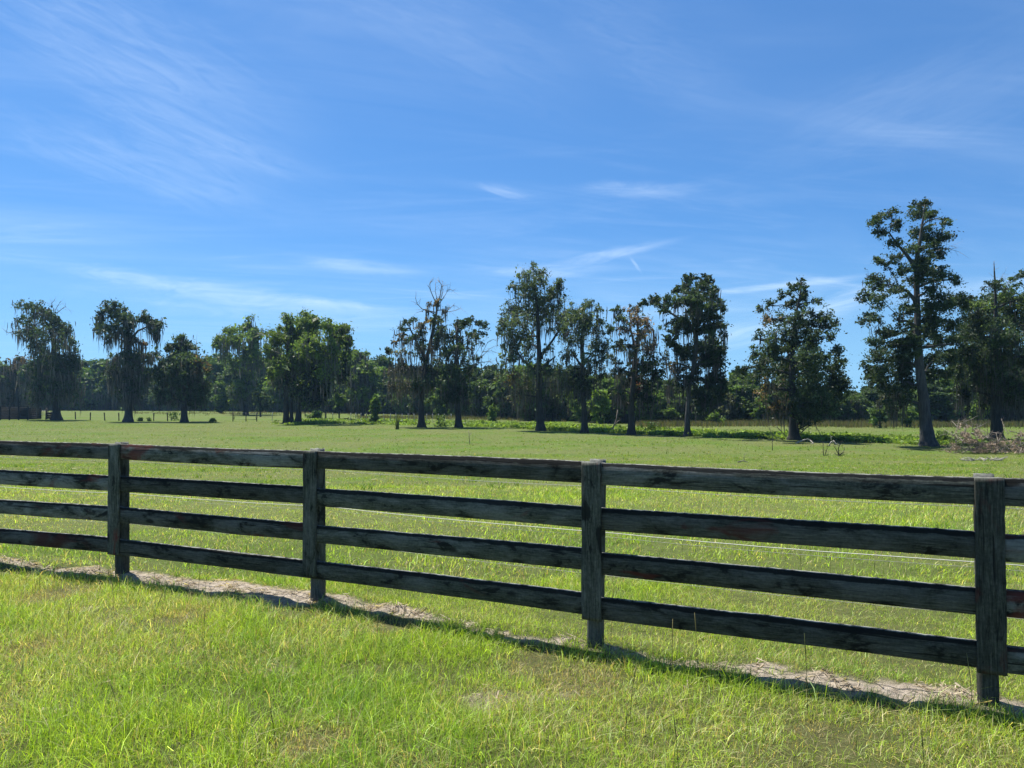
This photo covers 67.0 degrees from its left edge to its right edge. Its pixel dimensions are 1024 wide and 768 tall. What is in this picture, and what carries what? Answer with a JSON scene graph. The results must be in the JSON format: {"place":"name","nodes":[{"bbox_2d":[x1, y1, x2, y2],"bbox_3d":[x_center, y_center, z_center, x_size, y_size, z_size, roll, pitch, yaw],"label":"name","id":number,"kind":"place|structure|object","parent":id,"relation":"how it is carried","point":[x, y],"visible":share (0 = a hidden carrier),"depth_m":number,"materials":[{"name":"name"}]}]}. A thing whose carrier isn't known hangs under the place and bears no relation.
{"place":"outdoors","nodes":[
{"label":"outdoors","id":0,"kind":"place"},
{"bbox_2d":[0,410,1023,767],"bbox_3d":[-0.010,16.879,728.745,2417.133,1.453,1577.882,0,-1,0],"label":"ground","id":1,"kind":"structure","parent":0,"point":[510,442],"depth_m":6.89,"materials":[{"name":"green plant"}]},
{"bbox_2d":[0,351,35,407],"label":"oak","id":2,"kind":"object","parent":1,"relation":"on","point":[11,377],"visible":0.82,"depth_m":163.52,"materials":[{"name":"plant"}]},
{"bbox_2d":[0,406,41,419],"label":"cattle pen","id":3,"kind":"object","parent":1,"relation":"on","point":[18,413],"visible":0.85,"depth_m":114.35,"materials":[{"name":"grey metal"}]},
{"bbox_2d":[3,298,91,419],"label":"cypress","id":4,"kind":"object","parent":1,"relation":"on","point":[53,383],"visible":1,"depth_m":113.29,"materials":[{"name":"green plant"}]},
{"bbox_2d":[47,366,68,410],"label":"woodland tree","id":5,"kind":"object","parent":1,"relation":"on","point":[64,403],"visible":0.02,"depth_m":208.64,"materials":[{"name":"green plant"}]},
{"bbox_2d":[67,367,96,410],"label":"woodland tree","id":6,"kind":"object","parent":1,"relation":"on","point":[87,403],"visible":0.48,"depth_m":207.77,"materials":[{"name":"green plant"}]},
{"bbox_2d":[73,359,92,407],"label":"woodland tree","id":7,"kind":"object","parent":1,"relation":"on","point":[86,363],"visible":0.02,"depth_m":212.96,"materials":[{"name":"green plant"}]},
{"bbox_2d":[84,368,107,410],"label":"woodland tree","id":8,"kind":"object","parent":1,"relation":"on","point":[96,379],"visible":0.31,"depth_m":208.56,"materials":[{"name":"green plant"}]},
{"bbox_2d":[84,358,117,409],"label":"woodland tree","id":9,"kind":"object","parent":1,"relation":"on","point":[100,364],"visible":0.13,"depth_m":211.79,"materials":[{"name":"green plant"}]},
{"bbox_2d":[90,375,115,410],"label":"woodland tree","id":10,"kind":"object","parent":1,"relation":"on","point":[102,399],"visible":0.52,"depth_m":206.53,"materials":[{"name":"green plant"}]},
{"bbox_2d":[89,297,167,421],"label":"cypress","id":11,"kind":"object","parent":1,"relation":"on","point":[127,364],"visible":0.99,"depth_m":103.83,"materials":[{"name":"leaf"},{"name":"moss"},{"name":"grey bark"}]},
{"bbox_2d":[141,377,151,410],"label":"woodland tree","id":12,"kind":"object","parent":1,"relation":"on","point":[145,406],"visible":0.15,"depth_m":206.05,"materials":[{"name":"green plant"}]},
{"bbox_2d":[145,380,163,410],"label":"woodland tree","id":13,"kind":"object","parent":1,"relation":"on","point":[150,400],"visible":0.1,"depth_m":203.97,"materials":[{"name":"green plant"}]},
{"bbox_2d":[152,385,177,410],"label":"woodland tree","id":14,"kind":"object","parent":1,"relation":"on","point":[165,407],"visible":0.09,"depth_m":201.71,"materials":[{"name":"green plant"}]},
{"bbox_2d":[145,331,217,421],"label":"cypress","id":15,"kind":"object","parent":1,"relation":"on","point":[179,368],"visible":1,"depth_m":101.15,"materials":[{"name":"green plant"}]},
{"bbox_2d":[198,360,227,410],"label":"woodland tree","id":16,"kind":"object","parent":1,"relation":"on","point":[216,366],"visible":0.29,"depth_m":194.91,"materials":[{"name":"green plant"}]},
{"bbox_2d":[204,350,232,365],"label":"woodland tree","id":17,"kind":"object","parent":1,"relation":"on","point":[215,357],"visible":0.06,"depth_m":205.16,"materials":[{"name":"green plant"}]},
{"bbox_2d":[209,380,234,412],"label":"shrub","id":18,"kind":"object","parent":1,"relation":"on","point":[222,399],"visible":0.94,"depth_m":165.83,"materials":[{"name":"green plant"}]},
{"bbox_2d":[208,366,238,410],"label":"woodland tree","id":19,"kind":"object","parent":1,"relation":"on","point":[223,376],"visible":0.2,"depth_m":192.95,"materials":[{"name":"green plant"}]},
{"bbox_2d":[211,312,271,414],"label":"oak","id":20,"kind":"object","parent":1,"relation":"on","point":[249,360],"visible":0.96,"depth_m":151.34,"materials":[{"name":"green plant"}]},
{"bbox_2d":[252,369,272,411],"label":"woodland tree","id":21,"kind":"object","parent":1,"relation":"on","point":[260,390],"visible":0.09,"depth_m":186.24,"materials":[{"name":"green plant"}]},
{"bbox_2d":[251,391,276,416],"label":"sapling","id":22,"kind":"object","parent":1,"relation":"on","point":[259,397],"visible":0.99,"depth_m":135.17,"materials":[{"name":"green plant"}]},
{"bbox_2d":[253,362,282,411],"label":"woodland tree","id":23,"kind":"object","parent":1,"relation":"on","point":[261,377],"visible":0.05,"depth_m":186.28,"materials":[{"name":"green plant"}]},
{"bbox_2d":[259,381,289,411],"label":"woodland tree","id":24,"kind":"object","parent":1,"relation":"on","point":[278,403],"visible":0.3,"depth_m":179.65,"materials":[{"name":"green plant"}]},
{"bbox_2d":[257,307,356,422],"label":"oak","id":25,"kind":"object","parent":1,"relation":"on","point":[307,365],"visible":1,"depth_m":94.85,"materials":[{"name":"green plant"}]},
{"bbox_2d":[304,410,322,418],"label":"shrub","id":26,"kind":"object","parent":1,"relation":"on","point":[312,414],"visible":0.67,"depth_m":117.78,"materials":[{"name":"green plant"}]},
{"bbox_2d":[332,392,349,417],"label":"sapling","id":27,"kind":"object","parent":1,"relation":"on","point":[339,400],"visible":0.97,"depth_m":114.13,"materials":[{"name":"green plant"}]},
{"bbox_2d":[325,357,359,412],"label":"woodland tree","id":28,"kind":"object","parent":1,"relation":"on","point":[339,392],"visible":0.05,"depth_m":165.84,"materials":[{"name":"green plant"}]},
{"bbox_2d":[335,359,374,413],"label":"woodland tree","id":29,"kind":"object","parent":1,"relation":"on","point":[356,372],"visible":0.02,"depth_m":165.28,"materials":[{"name":"green plant"}]},
{"bbox_2d":[343,348,381,415],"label":"oak","id":30,"kind":"object","parent":1,"relation":"on","point":[360,394],"visible":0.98,"depth_m":139.79,"materials":[{"name":"green plant"}]},
{"bbox_2d":[359,365,390,413],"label":"woodland tree","id":31,"kind":"object","parent":1,"relation":"on","point":[380,378],"visible":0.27,"depth_m":161.50,"materials":[{"name":"green plant"}]},
{"bbox_2d":[367,391,384,421],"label":"shrub","id":32,"kind":"object","parent":1,"relation":"on","point":[375,402],"visible":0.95,"depth_m":98.58,"materials":[{"name":"green plant"}]},
{"bbox_2d":[373,354,393,412],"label":"woodland tree","id":33,"kind":"object","parent":1,"relation":"on","point":[382,360],"visible":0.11,"depth_m":167.51,"materials":[{"name":"green plant"}]},
{"bbox_2d":[376,373,397,413],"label":"woodland tree","id":34,"kind":"object","parent":1,"relation":"on","point":[383,397],"visible":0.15,"depth_m":159.66,"materials":[{"name":"green plant"}]},
{"bbox_2d":[387,378,406,414],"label":"woodland tree","id":35,"kind":"object","parent":1,"relation":"on","point":[397,408],"visible":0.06,"depth_m":155.56,"materials":[{"name":"green plant"}]},
{"bbox_2d":[395,371,412,414],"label":"woodland tree","id":36,"kind":"object","parent":1,"relation":"on","point":[403,404],"visible":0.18,"depth_m":152.56,"materials":[{"name":"green plant"}]},
{"bbox_2d":[407,379,430,415],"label":"woodland tree","id":37,"kind":"object","parent":1,"relation":"on","point":[413,407],"visible":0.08,"depth_m":141.75,"materials":[{"name":"green plant"}]},
{"bbox_2d":[379,279,463,427],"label":"cypress","id":38,"kind":"object","parent":1,"relation":"on","point":[425,373],"visible":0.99,"depth_m":82.77,"materials":[{"name":"green plant"}]},
{"bbox_2d":[415,372,438,415],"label":"woodland tree","id":39,"kind":"object","parent":1,"relation":"on","point":[427,400],"visible":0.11,"depth_m":139.14,"materials":[{"name":"green plant"}]},
{"bbox_2d":[429,414,448,426],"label":"weed plant","id":40,"kind":"object","parent":1,"relation":"on","point":[438,418],"visible":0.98,"depth_m":84.95,"materials":[{"name":"green plant"}]},
{"bbox_2d":[430,375,451,416],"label":"woodland tree","id":41,"kind":"object","parent":1,"relation":"on","point":[440,409],"visible":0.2,"depth_m":134.38,"materials":[{"name":"green plant"}]},
{"bbox_2d":[432,315,500,427],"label":"cypress","id":42,"kind":"object","parent":1,"relation":"on","point":[454,387],"visible":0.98,"depth_m":82.97,"materials":[{"name":"green plant"}]},
{"bbox_2d":[453,373,479,416],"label":"woodland tree","id":43,"kind":"object","parent":1,"relation":"on","point":[464,413],"visible":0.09,"depth_m":129.14,"materials":[{"name":"green plant"}]},
{"bbox_2d":[467,379,490,417],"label":"woodland tree","id":44,"kind":"object","parent":1,"relation":"on","point":[479,391],"visible":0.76,"depth_m":122.65,"materials":[{"name":"green plant"}]},
{"bbox_2d":[475,364,498,384],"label":"woodland tree","id":45,"kind":"object","parent":1,"relation":"on","point":[487,371],"visible":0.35,"depth_m":129.69,"materials":[{"name":"green plant"}]},
{"bbox_2d":[481,382,499,416],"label":"woodland tree","id":46,"kind":"object","parent":1,"relation":"on","point":[489,399],"visible":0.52,"depth_m":120.50,"materials":[{"name":"green plant"}]},
{"bbox_2d":[486,402,499,420],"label":"shrub","id":47,"kind":"object","parent":1,"relation":"on","point":[492,415],"visible":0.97,"depth_m":98.51,"materials":[{"name":"green plant"}]},
{"bbox_2d":[489,372,508,417],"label":"woodland tree","id":48,"kind":"object","parent":1,"relation":"on","point":[495,380],"visible":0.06,"depth_m":121.58,"materials":[{"name":"green plant"}]},
{"bbox_2d":[491,374,520,418],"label":"woodland tree","id":49,"kind":"object","parent":1,"relation":"on","point":[508,412],"visible":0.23,"depth_m":117.89,"materials":[{"name":"green plant"}]},
{"bbox_2d":[490,364,525,416],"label":"woodland tree","id":50,"kind":"object","parent":1,"relation":"on","point":[505,376],"visible":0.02,"depth_m":119.94,"materials":[{"name":"green plant"}]},
{"bbox_2d":[0,441,1023,706],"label":"board fence","id":51,"kind":"object","parent":1,"relation":"on","point":[990,547],"visible":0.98,"depth_m":5.20,"materials":[{"name":"black wood"}]},
{"bbox_2d":[0,555,1023,718],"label":"dead thatch","id":52,"kind":"object","parent":1,"relation":"on","point":[945,686],"visible":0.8,"depth_m":6.11,"materials":[{"name":"beige plant"}]},
{"bbox_2d":[510,374,535,420],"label":"woodland tree","id":53,"kind":"object","parent":1,"relation":"on","point":[526,413],"visible":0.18,"depth_m":110.71,"materials":[{"name":"green plant"}]},
{"bbox_2d":[496,261,578,430],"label":"cypress","id":54,"kind":"object","parent":1,"relation":"on","point":[538,370],"visible":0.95,"depth_m":74.42,"materials":[{"name":"green plant"}]},
{"bbox_2d":[526,372,552,420],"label":"woodland tree","id":55,"kind":"object","parent":1,"relation":"on","point":[546,412],"visible":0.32,"depth_m":109.65,"materials":[{"name":"green plant"}]},
{"bbox_2d":[67,399,1014,421],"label":"woods","id":56,"kind":"object","parent":1,"relation":"on","point":[570,418],"visible":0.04,"depth_m":109.70,"materials":[{"name":"green plant"}]},
{"bbox_2d":[545,376,568,420],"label":"woodland tree","id":57,"kind":"object","parent":1,"relation":"on","point":[555,407],"visible":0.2,"depth_m":110.17,"materials":[{"name":"green plant"}]},
{"bbox_2d":[550,381,568,420],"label":"woodland tree","id":58,"kind":"object","parent":1,"relation":"on","point":[561,406],"visible":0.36,"depth_m":109.30,"materials":[{"name":"green plant"}]},
{"bbox_2d":[560,384,577,421],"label":"woodland tree","id":59,"kind":"object","parent":1,"relation":"on","point":[569,414],"visible":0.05,"depth_m":108.64,"materials":[{"name":"green plant"}]},
{"bbox_2d":[133,410,1023,428],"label":"tall grass","id":60,"kind":"structure","parent":1,"relation":"on","point":[833,423],"depth_m":87.86,"materials":[{"name":"green plant"}]},
{"bbox_2d":[566,377,595,422],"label":"woodland tree","id":61,"kind":"object","parent":1,"relation":"on","point":[577,411],"visible":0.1,"depth_m":102.67,"materials":[{"name":"green plant"}]},
{"bbox_2d":[551,298,612,432],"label":"cypress","id":62,"kind":"object","parent":1,"relation":"on","point":[585,323],"visible":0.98,"depth_m":70.09,"materials":[{"name":"green plant"}]},
{"bbox_2d":[586,378,607,421],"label":"woodland tree","id":63,"kind":"object","parent":1,"relation":"on","point":[589,408],"visible":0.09,"depth_m":100.45,"materials":[{"name":"green plant"}]},
{"bbox_2d":[586,389,613,423],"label":"shrub","id":64,"kind":"object","parent":1,"relation":"on","point":[597,407],"visible":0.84,"depth_m":95.86,"materials":[{"name":"green plant"}]},
{"bbox_2d":[595,377,627,422],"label":"woodland tree","id":65,"kind":"object","parent":1,"relation":"on","point":[610,417],"visible":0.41,"depth_m":98.49,"materials":[{"name":"green plant"}]},
{"bbox_2d":[605,303,671,434],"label":"cypress","id":66,"kind":"object","parent":1,"relation":"on","point":[640,386],"visible":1,"depth_m":66.22,"materials":[{"name":"green plant"}]},
{"bbox_2d":[626,388,659,422],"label":"woodland tree","id":67,"kind":"object","parent":1,"relation":"on","point":[646,417],"visible":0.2,"depth_m":96.74,"materials":[{"name":"green plant"}]},
{"bbox_2d":[272,417,1023,447],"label":"weeds","id":68,"kind":"object","parent":1,"relation":"on","point":[840,436],"visible":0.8,"depth_m":66.22,"materials":[{"name":"green plant"}]},
{"bbox_2d":[641,421,658,430],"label":"weed plant","id":69,"kind":"object","parent":1,"relation":"on","point":[651,425],"visible":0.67,"depth_m":68.81,"materials":[{"name":"green plant"}]},
{"bbox_2d":[653,393,672,420],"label":"woodland tree","id":70,"kind":"object","parent":1,"relation":"on","point":[657,415],"visible":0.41,"depth_m":98.85,"materials":[{"name":"green plant"}]},
{"bbox_2d":[653,385,684,418],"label":"woodland tree","id":71,"kind":"object","parent":1,"relation":"on","point":[671,397],"visible":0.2,"depth_m":101.00,"materials":[{"name":"green plant"}]},
{"bbox_2d":[659,406,679,421],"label":"shrub","id":72,"kind":"object","parent":1,"relation":"on","point":[671,412],"visible":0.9,"depth_m":93.53,"materials":[{"name":"green plant"}]},
{"bbox_2d":[637,272,734,435],"bbox_3d":[15.158,-2.364,62.839,9.085,13.870,7.981,0,-1,-20],"label":"cypress","id":73,"kind":"object","parent":1,"relation":"on","point":[709,349],"visible":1,"depth_m":62.88,"materials":[{"name":"green plant"}]},
{"bbox_2d":[672,390,699,421],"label":"woodland tree","id":74,"kind":"object","parent":1,"relation":"on","point":[681,408],"visible":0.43,"depth_m":95.95,"materials":[{"name":"green plant"}]},
{"bbox_2d":[697,404,719,421],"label":"woodland tree","id":75,"kind":"object","parent":1,"relation":"on","point":[707,415],"visible":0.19,"depth_m":99.43,"materials":[{"name":"green plant"}]},
{"bbox_2d":[705,411,725,423],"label":"shrub","id":76,"kind":"object","parent":1,"relation":"on","point":[711,417],"visible":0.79,"depth_m":89.04,"materials":[{"name":"green plant"}]},
{"bbox_2d":[715,393,740,421],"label":"woodland tree","id":77,"kind":"object","parent":1,"relation":"on","point":[729,412],"visible":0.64,"depth_m":98.26,"materials":[{"name":"green plant"}]},
{"bbox_2d":[725,369,743,384],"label":"woodland tree","id":78,"kind":"object","parent":1,"relation":"on","point":[733,376],"visible":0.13,"depth_m":107.65,"materials":[{"name":"green plant"}]},
{"bbox_2d":[728,384,750,420],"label":"woodland tree","id":79,"kind":"object","parent":1,"relation":"on","point":[735,392],"visible":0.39,"depth_m":100.32,"materials":[{"name":"green plant"}]},
{"bbox_2d":[737,384,760,421],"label":"woodland tree","id":80,"kind":"object","parent":1,"relation":"on","point":[747,405],"visible":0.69,"depth_m":99.43,"materials":[{"name":"green plant"}]},
{"bbox_2d":[736,371,763,389],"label":"woodland tree","id":81,"kind":"object","parent":1,"relation":"on","point":[745,381],"visible":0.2,"depth_m":103.91,"materials":[{"name":"green plant"}]},
{"bbox_2d":[749,395,776,420],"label":"woodland tree","id":82,"kind":"object","parent":1,"relation":"on","point":[758,414],"visible":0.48,"depth_m":95.79,"materials":[{"name":"green plant"}]},
{"bbox_2d":[757,390,788,421],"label":"woodland tree","id":83,"kind":"object","parent":1,"relation":"on","point":[784,414],"visible":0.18,"depth_m":96.38,"materials":[{"name":"green plant"}]},
{"bbox_2d":[731,275,860,439],"bbox_3d":[21.149,-1.652,57.073,11.095,13.090,7.638,1,-2,-42],"label":"cedar","id":84,"kind":"object","parent":1,"relation":"on","point":[813,390],"visible":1,"depth_m":56.65,"materials":[{"name":"green plant"}]},
{"bbox_2d":[829,392,850,421],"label":"woodland tree","id":85,"kind":"object","parent":1,"relation":"on","point":[843,404],"visible":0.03,"depth_m":100.11,"materials":[{"name":"green plant"}]},
{"bbox_2d":[837,398,856,421],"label":"woodland tree","id":86,"kind":"object","parent":1,"relation":"on","point":[851,412],"visible":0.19,"depth_m":100.84,"materials":[{"name":"green plant"}]},
{"bbox_2d":[847,394,873,421],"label":"woodland tree","id":87,"kind":"object","parent":1,"relation":"on","point":[863,402],"visible":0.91,"depth_m":100.79,"materials":[{"name":"green plant"}]},
{"bbox_2d":[855,386,882,406],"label":"woodland tree","id":88,"kind":"object","parent":1,"relation":"on","point":[867,392],"visible":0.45,"depth_m":105.52,"materials":[{"name":"green plant"}]},
{"bbox_2d":[866,404,890,427],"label":"shrub","id":89,"kind":"object","parent":1,"relation":"on","point":[876,415],"visible":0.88,"depth_m":82.77,"materials":[{"name":"green plant"}]},
{"bbox_2d":[898,407,918,426],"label":"shrub","id":90,"kind":"object","parent":1,"relation":"on","point":[912,414],"visible":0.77,"depth_m":84.70,"materials":[{"name":"green plant"}]},
{"bbox_2d":[853,197,973,446],"bbox_3d":[25.721,-4.038,50.338,8.524,16.748,6.848,0,-1,0],"label":"cedar","id":91,"kind":"object","parent":1,"relation":"on","point":[910,346],"visible":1,"depth_m":50.03,"materials":[{"name":"green plant"}]},
{"bbox_2d":[895,394,933,420],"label":"woodland tree","id":92,"kind":"object","parent":1,"relation":"on","point":[915,406],"visible":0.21,"depth_m":100.53,"materials":[{"name":"green plant"}]},
{"bbox_2d":[911,384,953,421],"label":"woodland tree","id":93,"kind":"object","parent":1,"relation":"on","point":[939,398],"visible":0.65,"depth_m":99.59,"materials":[{"name":"green plant"}]},
{"bbox_2d":[935,430,953,440],"bbox_3d":[29.563,3.672,52.995,1.360,1.044,1.492,1,-1,-24],"label":"weed plant","id":94,"kind":"object","parent":1,"relation":"on","point":[941,437],"visible":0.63,"depth_m":52.81,"materials":[{"name":"green plant"}]},
{"bbox_2d":[939,378,966,421],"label":"woodland tree","id":95,"kind":"object","parent":1,"relation":"on","point":[951,400],"visible":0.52,"depth_m":99.75,"materials":[{"name":"green plant"}]},
{"bbox_2d":[933,367,989,421],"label":"woodland tree","id":96,"kind":"object","parent":1,"relation":"on","point":[965,415],"visible":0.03,"depth_m":100.56,"materials":[{"name":"green plant"}]},
{"bbox_2d":[964,400,989,421],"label":"shrub","id":97,"kind":"object","parent":1,"relation":"on","point":[973,412],"visible":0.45,"depth_m":91.07,"materials":[{"name":"green plant"}]},
{"bbox_2d":[936,416,1023,453],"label":"brush pile","id":98,"kind":"object","parent":1,"relation":"on","point":[970,440],"visible":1,"depth_m":43.55,"materials":[{"name":"brown wood"}]},
{"bbox_2d":[961,456,1007,460],"bbox_3d":[21.928,3.450,36.113,2.325,0.279,1.152,0,-1,0],"label":"stick pile","id":99,"kind":"object","parent":1,"relation":"on","point":[993,459],"visible":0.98,"depth_m":35.96,"materials":[{"name":"white wood"}]},
{"bbox_2d":[948,261,1023,438],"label":"cedar","id":100,"kind":"object","parent":1,"relation":"on","point":[987,363],"visible":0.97,"depth_m":54.58,"materials":[{"name":"green plant"}]},
{"bbox_2d":[986,372,1014,422],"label":"woodland tree","id":101,"kind":"object","parent":1,"relation":"on","point":[1003,412],"visible":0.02,"depth_m":99.77,"materials":[{"name":"green plant"}]},
{"bbox_2d":[1003,372,1023,422],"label":"woodland tree","id":102,"kind":"object","parent":1,"relation":"on","point":[1016,416],"visible":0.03,"depth_m":98.62,"materials":[{"name":"green plant"}]},
{"bbox_2d":[0,0,1023,392],"label":"sky","id":103,"kind":"structure","parent":0,"point":[203,166],"materials":[{"name":"blue"}]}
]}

